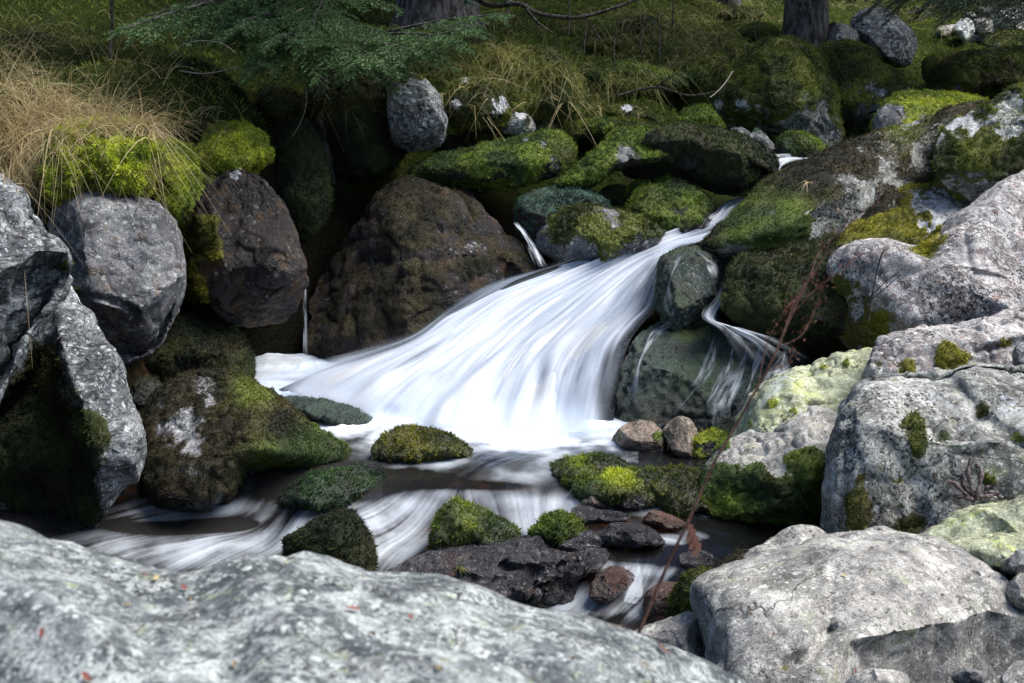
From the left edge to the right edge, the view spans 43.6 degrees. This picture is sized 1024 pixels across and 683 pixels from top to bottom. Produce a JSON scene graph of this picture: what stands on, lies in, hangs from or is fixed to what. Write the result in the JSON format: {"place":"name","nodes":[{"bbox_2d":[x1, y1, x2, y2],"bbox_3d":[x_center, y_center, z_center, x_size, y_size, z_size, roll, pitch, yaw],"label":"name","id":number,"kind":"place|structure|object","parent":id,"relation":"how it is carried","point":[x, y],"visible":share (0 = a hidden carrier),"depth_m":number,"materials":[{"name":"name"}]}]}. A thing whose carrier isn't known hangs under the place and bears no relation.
{"place":"outdoors","nodes":[
{"label":"outdoors","id":0,"kind":"place"},
{"bbox_2d":[179,353,670,609],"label":"stream","id":1,"kind":"structure","parent":0,"point":[275,370],"depth_m":8.37,"materials":[{"name":"white liquid"}]},
{"bbox_2d":[278,506,379,571],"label":"mossy stone","id":2,"kind":"object","parent":1,"relation":"in","point":[343,534],"visible":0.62,"depth_m":6.54,"materials":[{"name":"green plant"}]},
{"bbox_2d":[284,395,373,425],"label":"mossy stone","id":3,"kind":"object","parent":1,"relation":"in","point":[332,412],"visible":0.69,"depth_m":8.54,"materials":[{"name":"green plant"}]},
{"bbox_2d":[272,462,390,520],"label":"mossy stone","id":4,"kind":"object","parent":1,"relation":"in","point":[311,493],"visible":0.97,"depth_m":7.27,"materials":[{"name":"green plant"}]},
{"bbox_2d":[370,422,476,468],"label":"mossy stone","id":5,"kind":"object","parent":1,"relation":"in","point":[406,445],"visible":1,"depth_m":7.82,"materials":[{"name":"green plant"}]},
{"bbox_2d":[427,495,521,549],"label":"mossy stone","id":6,"kind":"object","parent":1,"relation":"in","point":[457,522],"visible":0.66,"depth_m":6.75,"materials":[{"name":"green plant"}]},
{"bbox_2d":[526,507,587,550],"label":"mossy stone","id":7,"kind":"object","parent":1,"relation":"on","point":[556,527],"visible":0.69,"depth_m":6.85,"materials":[{"name":"green plant"}]},
{"bbox_2d":[546,449,628,491],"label":"mossy stone","id":8,"kind":"object","parent":1,"relation":"in","point":[564,472],"visible":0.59,"depth_m":7.49,"materials":[{"name":"green plant"}]},
{"bbox_2d":[571,505,629,523],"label":"pebble","id":9,"kind":"object","parent":1,"relation":"on","point":[591,515],"visible":0.97,"depth_m":6.97,"materials":[{"name":"stone"}]},
{"bbox_2d":[567,464,657,513],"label":"mossy stone","id":10,"kind":"object","parent":1,"relation":"in","point":[610,488],"visible":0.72,"depth_m":7.16,"materials":[{"name":"green plant"}]},
{"bbox_2d":[589,566,635,603],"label":"stone","id":11,"kind":"object","parent":1,"relation":"on","point":[609,584],"visible":1,"depth_m":6.49,"materials":[{"name":"brown stone"}]},
{"bbox_2d":[601,522,665,548],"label":"stone","id":12,"kind":"object","parent":1,"relation":"on","point":[620,535],"visible":1,"depth_m":6.78,"materials":[{"name":"grey stone"}]},
{"bbox_2d":[612,420,667,460],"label":"stone","id":13,"kind":"object","parent":1,"relation":"in","point":[644,440],"visible":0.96,"depth_m":8.01,"materials":[{"name":"brown stone"}]},
{"bbox_2d":[642,581,675,615],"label":"stone","id":14,"kind":"object","parent":1,"relation":"on","point":[659,607],"visible":0.58,"depth_m":6.38,"materials":[{"name":"brown stone"}]},
{"bbox_2d":[642,510,684,528],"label":"pebble","id":15,"kind":"object","parent":1,"relation":"on","point":[656,519],"visible":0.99,"depth_m":6.93,"materials":[{"name":"stone"}]},
{"bbox_2d":[625,461,711,519],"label":"mossy stone","id":16,"kind":"object","parent":1,"relation":"in","point":[675,490],"visible":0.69,"depth_m":7.13,"materials":[{"name":"green plant"}]},
{"bbox_2d":[663,416,698,460],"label":"stone","id":17,"kind":"object","parent":1,"relation":"on","point":[680,433],"visible":0.9,"depth_m":7.91,"materials":[{"name":"brown stone"}]},
{"bbox_2d":[675,550,719,570],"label":"stone","id":18,"kind":"object","parent":1,"relation":"on","point":[685,560],"visible":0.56,"depth_m":6.66,"materials":[{"name":"grey stone"}]},
{"bbox_2d":[688,426,729,463],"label":"stone","id":19,"kind":"object","parent":1,"relation":"on","point":[705,442],"visible":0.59,"depth_m":7.88,"materials":[{"name":"green plant"}]},
{"bbox_2d":[0,0,1012,630],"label":"ground","id":20,"kind":"structure","parent":0,"point":[138,528],"depth_m":9.88,"materials":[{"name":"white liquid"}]},
{"bbox_2d":[0,174,73,401],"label":"boulder","id":21,"kind":"object","parent":20,"relation":"on","point":[48,280],"visible":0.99,"depth_m":6.48,"materials":[{"name":"grey stone"}]},
{"bbox_2d":[0,286,146,544],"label":"boulder","id":22,"kind":"object","parent":20,"relation":"on","point":[72,463],"visible":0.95,"depth_m":7.31,"materials":[{"name":"grey stone"}]},
{"bbox_2d":[47,191,185,364],"bbox_3d":[-2.712,-0.475,8.934,0.890,1.210,1.218,-9,16,-31],"label":"boulder","id":23,"kind":"object","parent":20,"relation":"on","point":[131,327],"visible":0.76,"depth_m":8.54,"materials":[{"name":"grey stone"}]},
{"bbox_2d":[34,113,169,205],"bbox_3d":[-2.908,-1.289,9.069,1.013,0.645,1.159,0,14,0],"label":"moss cushion","id":24,"kind":"object","parent":23,"relation":"on","point":[129,176],"visible":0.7,"depth_m":8.66,"materials":[{"name":"plant"}]},
{"bbox_2d":[130,373,162,411],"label":"stone","id":25,"kind":"object","parent":20,"relation":"on","point":[145,386],"visible":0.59,"depth_m":8.48,"materials":[{"name":"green stone"}]},
{"bbox_2d":[0,0,326,355],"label":"dry grass","id":26,"kind":"structure","parent":20,"relation":"on","point":[44,124],"depth_m":9.20,"materials":[{"name":"beige plant"}]},
{"bbox_2d":[152,135,205,220],"bbox_3d":[-2.502,-1.202,9.542,0.419,0.623,1.060,-5,15,-18],"label":"moss cushion","id":27,"kind":"object","parent":20,"relation":"on","point":[179,206],"visible":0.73,"depth_m":9.27,"materials":[{"name":"plant"}]},
{"bbox_2d":[145,312,256,384],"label":"mossy boulder","id":28,"kind":"object","parent":20,"relation":"on","point":[192,341],"visible":0.49,"depth_m":9.31,"materials":[{"name":"plant"}]},
{"bbox_2d":[183,169,308,327],"bbox_3d":[-2.069,-0.696,9.686,0.890,1.201,1.233,-5,15,-21],"label":"boulder","id":29,"kind":"object","parent":28,"relation":"on","point":[265,282],"visible":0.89,"depth_m":9.42,"materials":[{"name":"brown stone"}]},
{"bbox_2d":[177,169,219,243],"bbox_3d":[-2.461,-1.064,9.898,0.605,0.635,0.772,0,14,0],"label":"moss cushion","id":30,"kind":"object","parent":29,"relation":"on","point":[185,223],"visible":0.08,"depth_m":9.62,"materials":[{"name":"plant"}]},
{"bbox_2d":[195,116,275,175],"bbox_3d":[-2.317,-1.525,10.236,0.799,0.546,1.100,-9,17,-32],"label":"moss cushion","id":31,"kind":"object","parent":20,"relation":"on","point":[245,145],"visible":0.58,"depth_m":9.93,"materials":[{"name":"plant"}]},
{"bbox_2d":[136,366,354,515],"bbox_3d":[-1.665,0.622,7.828,1.381,0.863,1.439,0,14,0],"label":"boulder","id":32,"kind":"object","parent":20,"relation":"on","point":[195,469],"visible":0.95,"depth_m":7.52,"materials":[{"name":"green plant"}]},
{"bbox_2d":[253,80,307,122],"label":"mossy stone","id":33,"kind":"object","parent":20,"relation":"on","point":[282,109],"visible":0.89,"depth_m":10.97,"materials":[{"name":"green plant"}]},
{"bbox_2d":[273,115,333,240],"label":"mossy boulder","id":34,"kind":"object","parent":20,"relation":"on","point":[305,188],"visible":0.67,"depth_m":10.61,"materials":[{"name":"stone"}]},
{"bbox_2d":[104,0,514,183],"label":"spruce tree","id":35,"kind":"object","parent":20,"relation":"on","point":[311,31],"visible":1,"depth_m":10.15,"materials":[{"name":"green plant"}]},
{"bbox_2d":[475,0,636,33],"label":"dead branch","id":36,"kind":"object","parent":35,"relation":"attached to","point":[527,8],"visible":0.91,"depth_m":12.36,"materials":[{"name":"brown wood"}]},
{"bbox_2d":[299,66,407,178],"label":"mossy boulder","id":37,"kind":"object","parent":20,"relation":"on","point":[378,152],"visible":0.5,"depth_m":11.15,"materials":[{"name":"stone"}]},
{"bbox_2d":[0,520,745,682],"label":"boulder","id":38,"kind":"object","parent":20,"relation":"on","point":[266,618],"visible":0.99,"depth_m":1.87,"materials":[{"name":"stone"}]},
{"bbox_2d":[637,197,878,632],"bbox_3d":[0.483,0.216,2.603,0.526,1.000,0.080,-3,14,-11],"label":"dry stalk","id":39,"kind":"object","parent":38,"relation":"on","point":[692,539],"visible":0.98,"depth_m":2.56,"materials":[{"name":"brown plant"}]},
{"bbox_2d":[386,70,447,151],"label":"boulder","id":40,"kind":"object","parent":20,"relation":"on","point":[419,124],"visible":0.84,"depth_m":10.89,"materials":[{"name":"grey stone"}]},
{"bbox_2d":[303,174,536,361],"bbox_3d":[-0.727,-0.536,10.453,1.898,1.589,1.621,0,14,0],"label":"boulder","id":41,"kind":"object","parent":20,"relation":"on","point":[418,279],"visible":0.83,"depth_m":10.13,"materials":[{"name":"brown stone"}]},
{"bbox_2d":[407,127,577,191],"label":"mossy boulder","id":42,"kind":"object","parent":41,"relation":"on","point":[512,162],"visible":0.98,"depth_m":10.74,"materials":[{"name":"plant"}]},
{"bbox_2d":[501,110,535,135],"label":"stone","id":43,"kind":"object","parent":42,"relation":"on","point":[519,123],"visible":0.78,"depth_m":11.37,"materials":[{"name":"stone"}]},
{"bbox_2d":[389,0,486,31],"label":"trunk","id":44,"kind":"object","parent":20,"relation":"on","point":[418,11],"visible":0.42,"depth_m":14.17,"materials":[{"name":"grey plant"}]},
{"bbox_2d":[433,133,474,152],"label":"mossy stone","id":45,"kind":"object","parent":20,"relation":"on","point":[453,141],"visible":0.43,"depth_m":11.53,"materials":[{"name":"green plant"}]},
{"bbox_2d":[443,75,512,132],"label":"mossy boulder","id":46,"kind":"object","parent":20,"relation":"on","point":[497,109],"visible":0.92,"depth_m":11.15,"materials":[{"name":"plant"}]},
{"bbox_2d":[0,0,998,199],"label":"ground moss","id":47,"kind":"object","parent":20,"relation":"on","point":[512,11],"visible":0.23,"depth_m":12.90,"materials":[{"name":"green plant"}]},
{"bbox_2d":[774,129,827,159],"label":"mossy stone","id":48,"kind":"object","parent":47,"relation":"on","point":[804,144],"visible":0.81,"depth_m":12.10,"materials":[{"name":"green plant"}]},
{"bbox_2d":[279,201,726,437],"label":"bedrock","id":49,"kind":"structure","parent":20,"relation":"on","point":[609,373],"depth_m":9.14,"materials":[{"name":"stone"}]},
{"bbox_2d":[292,197,744,433],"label":"waterfall","id":50,"kind":"structure","parent":49,"relation":"on","point":[532,401],"depth_m":9.15,"materials":[{"name":"liquid"}]},
{"bbox_2d":[535,202,666,263],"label":"boulder","id":51,"kind":"object","parent":49,"relation":"on","point":[562,235],"visible":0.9,"depth_m":10.08,"materials":[{"name":"green plant"}]},
{"bbox_2d":[653,244,727,330],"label":"wet boulder","id":52,"kind":"object","parent":49,"relation":"on","point":[679,306],"visible":0.87,"depth_m":9.10,"materials":[{"name":"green stone"}]},
{"bbox_2d":[387,534,625,608],"bbox_3d":[-0.026,1.215,6.657,1.281,0.412,0.798,0,14,0],"label":"boulder","id":53,"kind":"object","parent":20,"relation":"on","point":[535,571],"visible":0.66,"depth_m":6.46,"materials":[{"name":"stone"}]},
{"bbox_2d":[558,529,607,551],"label":"stone","id":54,"kind":"object","parent":53,"relation":"on","point":[586,539],"visible":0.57,"depth_m":6.80,"materials":[{"name":"grey stone"}]},
{"bbox_2d":[0,4,1021,679],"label":"forest litter","id":55,"kind":"object","parent":20,"relation":"on","point":[676,382],"visible":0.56,"depth_m":6.94,"materials":[{"name":"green plant"}]},
{"bbox_2d":[470,42,589,123],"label":"mossy boulder","id":56,"kind":"object","parent":20,"relation":"on","point":[548,112],"visible":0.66,"depth_m":11.64,"materials":[{"name":"plant"}]},
{"bbox_2d":[97,0,978,174],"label":"bank grass","id":57,"kind":"structure","parent":20,"relation":"on","point":[524,66],"depth_m":13.50,"materials":[{"name":"green plant"}]},
{"bbox_2d":[534,119,563,131],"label":"mossy stone","id":58,"kind":"object","parent":20,"relation":"on","point":[546,123],"visible":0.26,"depth_m":11.61,"materials":[{"name":"green plant"}]},
{"bbox_2d":[513,184,612,252],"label":"mossy boulder","id":59,"kind":"object","parent":20,"relation":"on","point":[534,209],"visible":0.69,"depth_m":10.47,"materials":[{"name":"green stone"}]},
{"bbox_2d":[585,115,617,135],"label":"mossy stone","id":60,"kind":"object","parent":20,"relation":"on","point":[607,124],"visible":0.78,"depth_m":11.71,"materials":[{"name":"green plant"}]},
{"bbox_2d":[580,29,628,53],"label":"mossy stone","id":61,"kind":"object","parent":20,"relation":"on","point":[602,48],"visible":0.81,"depth_m":14.38,"materials":[{"name":"green plant"}]},
{"bbox_2d":[566,115,658,146],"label":"mossy boulder","id":62,"kind":"object","parent":20,"relation":"on","point":[580,133],"visible":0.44,"depth_m":11.91,"materials":[{"name":"plant"}]},
{"bbox_2d":[555,122,670,189],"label":"mossy boulder","id":63,"kind":"object","parent":20,"relation":"on","point":[620,149],"visible":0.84,"depth_m":10.70,"materials":[{"name":"green plant"}]},
{"bbox_2d":[599,183,627,208],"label":"stone","id":64,"kind":"object","parent":20,"relation":"on","point":[615,192],"visible":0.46,"depth_m":10.95,"materials":[{"name":"green stone"}]},
{"bbox_2d":[608,102,650,118],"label":"mossy stone","id":65,"kind":"object","parent":20,"relation":"on","point":[618,109],"visible":0.66,"depth_m":12.31,"materials":[{"name":"stone"}]},
{"bbox_2d":[580,60,688,98],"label":"mossy boulder","id":66,"kind":"object","parent":20,"relation":"on","point":[606,68],"visible":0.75,"depth_m":13.02,"materials":[{"name":"plant"}]},
{"bbox_2d":[615,14,662,35],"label":"mossy stone","id":67,"kind":"object","parent":20,"relation":"on","point":[652,18],"visible":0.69,"depth_m":15.38,"materials":[{"name":"green plant"}]},
{"bbox_2d":[616,173,714,232],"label":"mossy boulder","id":68,"kind":"object","parent":20,"relation":"on","point":[683,205],"visible":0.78,"depth_m":10.44,"materials":[{"name":"plant"}]},
{"bbox_2d":[673,102,726,128],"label":"mossy boulder","id":69,"kind":"object","parent":20,"relation":"on","point":[706,114],"visible":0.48,"depth_m":12.52,"materials":[{"name":"plant"}]},
{"bbox_2d":[633,120,781,197],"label":"mossy boulder","id":70,"kind":"object","parent":20,"relation":"on","point":[703,156],"visible":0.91,"depth_m":10.63,"materials":[{"name":"stone"}]},
{"bbox_2d":[668,32,751,108],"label":"mossy boulder","id":71,"kind":"object","parent":20,"relation":"on","point":[706,87],"visible":0.48,"depth_m":13.57,"materials":[{"name":"plant"}]},
{"bbox_2d":[616,319,806,469],"bbox_3d":[1.432,0.380,8.985,1.503,0.956,1.299,0,14,0],"label":"wet boulder","id":72,"kind":"object","parent":20,"relation":"on","point":[657,395],"visible":0.63,"depth_m":8.62,"materials":[{"name":"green stone"}]},
{"bbox_2d":[718,5,763,21],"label":"mossy stone","id":73,"kind":"object","parent":20,"relation":"on","point":[735,9],"visible":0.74,"depth_m":17.73,"materials":[{"name":"green stone"}]},
{"bbox_2d":[736,20,780,43],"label":"mossy stone","id":74,"kind":"object","parent":20,"relation":"on","point":[770,30],"visible":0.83,"depth_m":15.14,"materials":[{"name":"green plant"}]},
{"bbox_2d":[697,405,838,548],"bbox_3d":[1.504,0.800,7.348,0.852,0.792,1.044,8,16,28],"label":"boulder","id":75,"kind":"object","parent":20,"relation":"on","point":[764,499],"visible":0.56,"depth_m":7.05,"materials":[{"name":"green stone"}]},
{"bbox_2d":[708,33,845,146],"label":"mossy boulder","id":76,"kind":"object","parent":20,"relation":"on","point":[782,89],"visible":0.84,"depth_m":12.92,"materials":[{"name":"plant"}]},
{"bbox_2d":[718,239,850,355],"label":"mossy boulder","id":77,"kind":"object","parent":20,"relation":"on","point":[754,302],"visible":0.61,"depth_m":8.69,"materials":[{"name":"green plant"}]},
{"bbox_2d":[731,347,871,437],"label":"boulder","id":78,"kind":"object","parent":20,"relation":"on","point":[832,388],"visible":0.51,"depth_m":7.66,"materials":[{"name":"stone"}]},
{"bbox_2d":[781,0,828,48],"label":"spruce tree","id":79,"kind":"object","parent":20,"relation":"on","point":[812,26],"visible":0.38,"depth_m":15.00,"materials":[{"name":"grey plant"}]},
{"bbox_2d":[699,99,984,260],"bbox_3d":[2.850,-1.259,10.059,3.364,1.179,1.482,-5,15,-21],"label":"boulder","id":80,"kind":"object","parent":20,"relation":"on","point":[848,178],"visible":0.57,"depth_m":9.55,"materials":[{"name":"stone"}]},
{"bbox_2d":[816,37,881,69],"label":"mossy boulder","id":81,"kind":"object","parent":20,"relation":"on","point":[834,52],"visible":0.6,"depth_m":14.29,"materials":[{"name":"plant"}]},
{"bbox_2d":[827,21,861,42],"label":"stone","id":82,"kind":"object","parent":81,"relation":"on","point":[840,31],"visible":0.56,"depth_m":15.04,"materials":[{"name":"grey stone"}]},
{"bbox_2d":[689,530,1023,682],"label":"boulder","id":83,"kind":"object","parent":20,"relation":"on","point":[976,627],"visible":0.88,"depth_m":4.71,"materials":[{"name":"beige stone"}]},
{"bbox_2d":[635,611,705,658],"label":"stone","id":84,"kind":"object","parent":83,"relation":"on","point":[681,631],"visible":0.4,"depth_m":4.98,"materials":[{"name":"beige stone"}]},
{"bbox_2d":[665,564,713,618],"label":"mossy stone","id":85,"kind":"object","parent":83,"relation":"on","point":[678,602],"visible":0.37,"depth_m":5.50,"materials":[{"name":"green plant"}]},
{"bbox_2d":[719,524,826,565],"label":"boulder","id":86,"kind":"object","parent":83,"relation":"on","point":[799,534],"visible":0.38,"depth_m":5.61,"materials":[{"name":"beige stone"}]},
{"bbox_2d":[845,668,909,682],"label":"pebble","id":87,"kind":"object","parent":83,"relation":"on","point":[874,675],"visible":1,"depth_m":4.03,"materials":[{"name":"beige stone"}]},
{"bbox_2d":[951,668,985,682],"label":"pebble","id":88,"kind":"object","parent":83,"relation":"on","point":[967,675],"visible":1,"depth_m":4.01,"materials":[{"name":"grey stone"}]},
{"bbox_2d":[1000,660,1023,682],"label":"stone","id":89,"kind":"object","parent":83,"relation":"on","point":[1014,673],"visible":1,"depth_m":3.97,"materials":[{"name":"beige stone"}]},
{"bbox_2d":[1006,573,1023,611],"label":"stone","id":90,"kind":"object","parent":83,"relation":"on","point":[1015,592],"visible":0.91,"depth_m":4.89,"materials":[{"name":"beige stone"}]},
{"bbox_2d":[831,53,916,131],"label":"mossy boulder","id":91,"kind":"object","parent":20,"relation":"on","point":[862,96],"visible":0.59,"depth_m":13.43,"materials":[{"name":"green plant"}]},
{"bbox_2d":[850,6,917,67],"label":"boulder","id":92,"kind":"object","parent":20,"relation":"on","point":[894,43],"visible":0.77,"depth_m":15.14,"materials":[{"name":"grey stone"}]},
{"bbox_2d":[778,0,1023,52],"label":"spruce tree","id":93,"kind":"object","parent":20,"relation":"on","point":[997,6],"visible":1,"depth_m":12.74,"materials":[{"name":"green plant"}]},
{"bbox_2d":[820,362,1023,533],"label":"boulder","id":94,"kind":"object","parent":20,"relation":"on","point":[899,482],"visible":0.67,"depth_m":6.00,"materials":[{"name":"stone"}]},
{"bbox_2d":[826,170,1023,349],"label":"boulder","id":95,"kind":"object","parent":20,"relation":"on","point":[933,259],"visible":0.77,"depth_m":8.32,"materials":[{"name":"grey stone"}]},
{"bbox_2d":[836,177,972,244],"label":"boulder","id":96,"kind":"object","parent":95,"relation":"on","point":[920,217],"visible":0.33,"depth_m":9.36,"materials":[{"name":"green plant"}]},
{"bbox_2d":[869,88,988,130],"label":"mossy boulder","id":97,"kind":"object","parent":20,"relation":"on","point":[905,107],"visible":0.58,"depth_m":11.99,"materials":[{"name":"green plant"}]},
{"bbox_2d":[862,306,1023,379],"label":"boulder","id":98,"kind":"object","parent":20,"relation":"on","point":[999,339],"visible":0.56,"depth_m":7.24,"materials":[{"name":"grey stone"}]},
{"bbox_2d":[920,46,1023,99],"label":"mossy boulder","id":99,"kind":"object","parent":20,"relation":"on","point":[991,72],"visible":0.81,"depth_m":14.14,"materials":[{"name":"green plant"}]},
{"bbox_2d":[922,494,1023,538],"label":"boulder","id":100,"kind":"object","parent":20,"relation":"on","point":[1005,516],"visible":0.48,"depth_m":5.55,"materials":[{"name":"stone"}]},
{"bbox_2d":[947,457,1003,502],"bbox_3d":[2.119,0.634,5.845,0.266,0.208,0.092,0,14,0],"label":"withered fern","id":101,"kind":"object","parent":100,"relation":"on","point":[971,494],"visible":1,"depth_m":5.83,"materials":[{"name":"plant"}]},
{"bbox_2d":[944,532,1023,578],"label":"boulder","id":102,"kind":"object","parent":100,"relation":"on","point":[996,550],"visible":0.54,"depth_m":5.18,"materials":[{"name":"stone"}]},
{"bbox_2d":[997,549,1023,577],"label":"stone","id":103,"kind":"object","parent":102,"relation":"on","point":[1013,566],"visible":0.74,"depth_m":4.98,"materials":[{"name":"grey stone"}]},
{"bbox_2d":[931,81,1023,202],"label":"boulder","id":104,"kind":"object","parent":20,"relation":"on","point":[968,144],"visible":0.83,"depth_m":9.34,"materials":[{"name":"plant"}]},
{"bbox_2d":[982,28,1023,48],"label":"mossy boulder","id":105,"kind":"object","parent":20,"relation":"on","point":[995,42],"visible":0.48,"depth_m":16.70,"materials":[{"name":"green plant"}]},
{"bbox_2d":[705,265,764,340],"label":"side stream","id":106,"kind":"structure","parent":0,"point":[709,314],"depth_m":8.77,"materials":[{"name":"liquid"}]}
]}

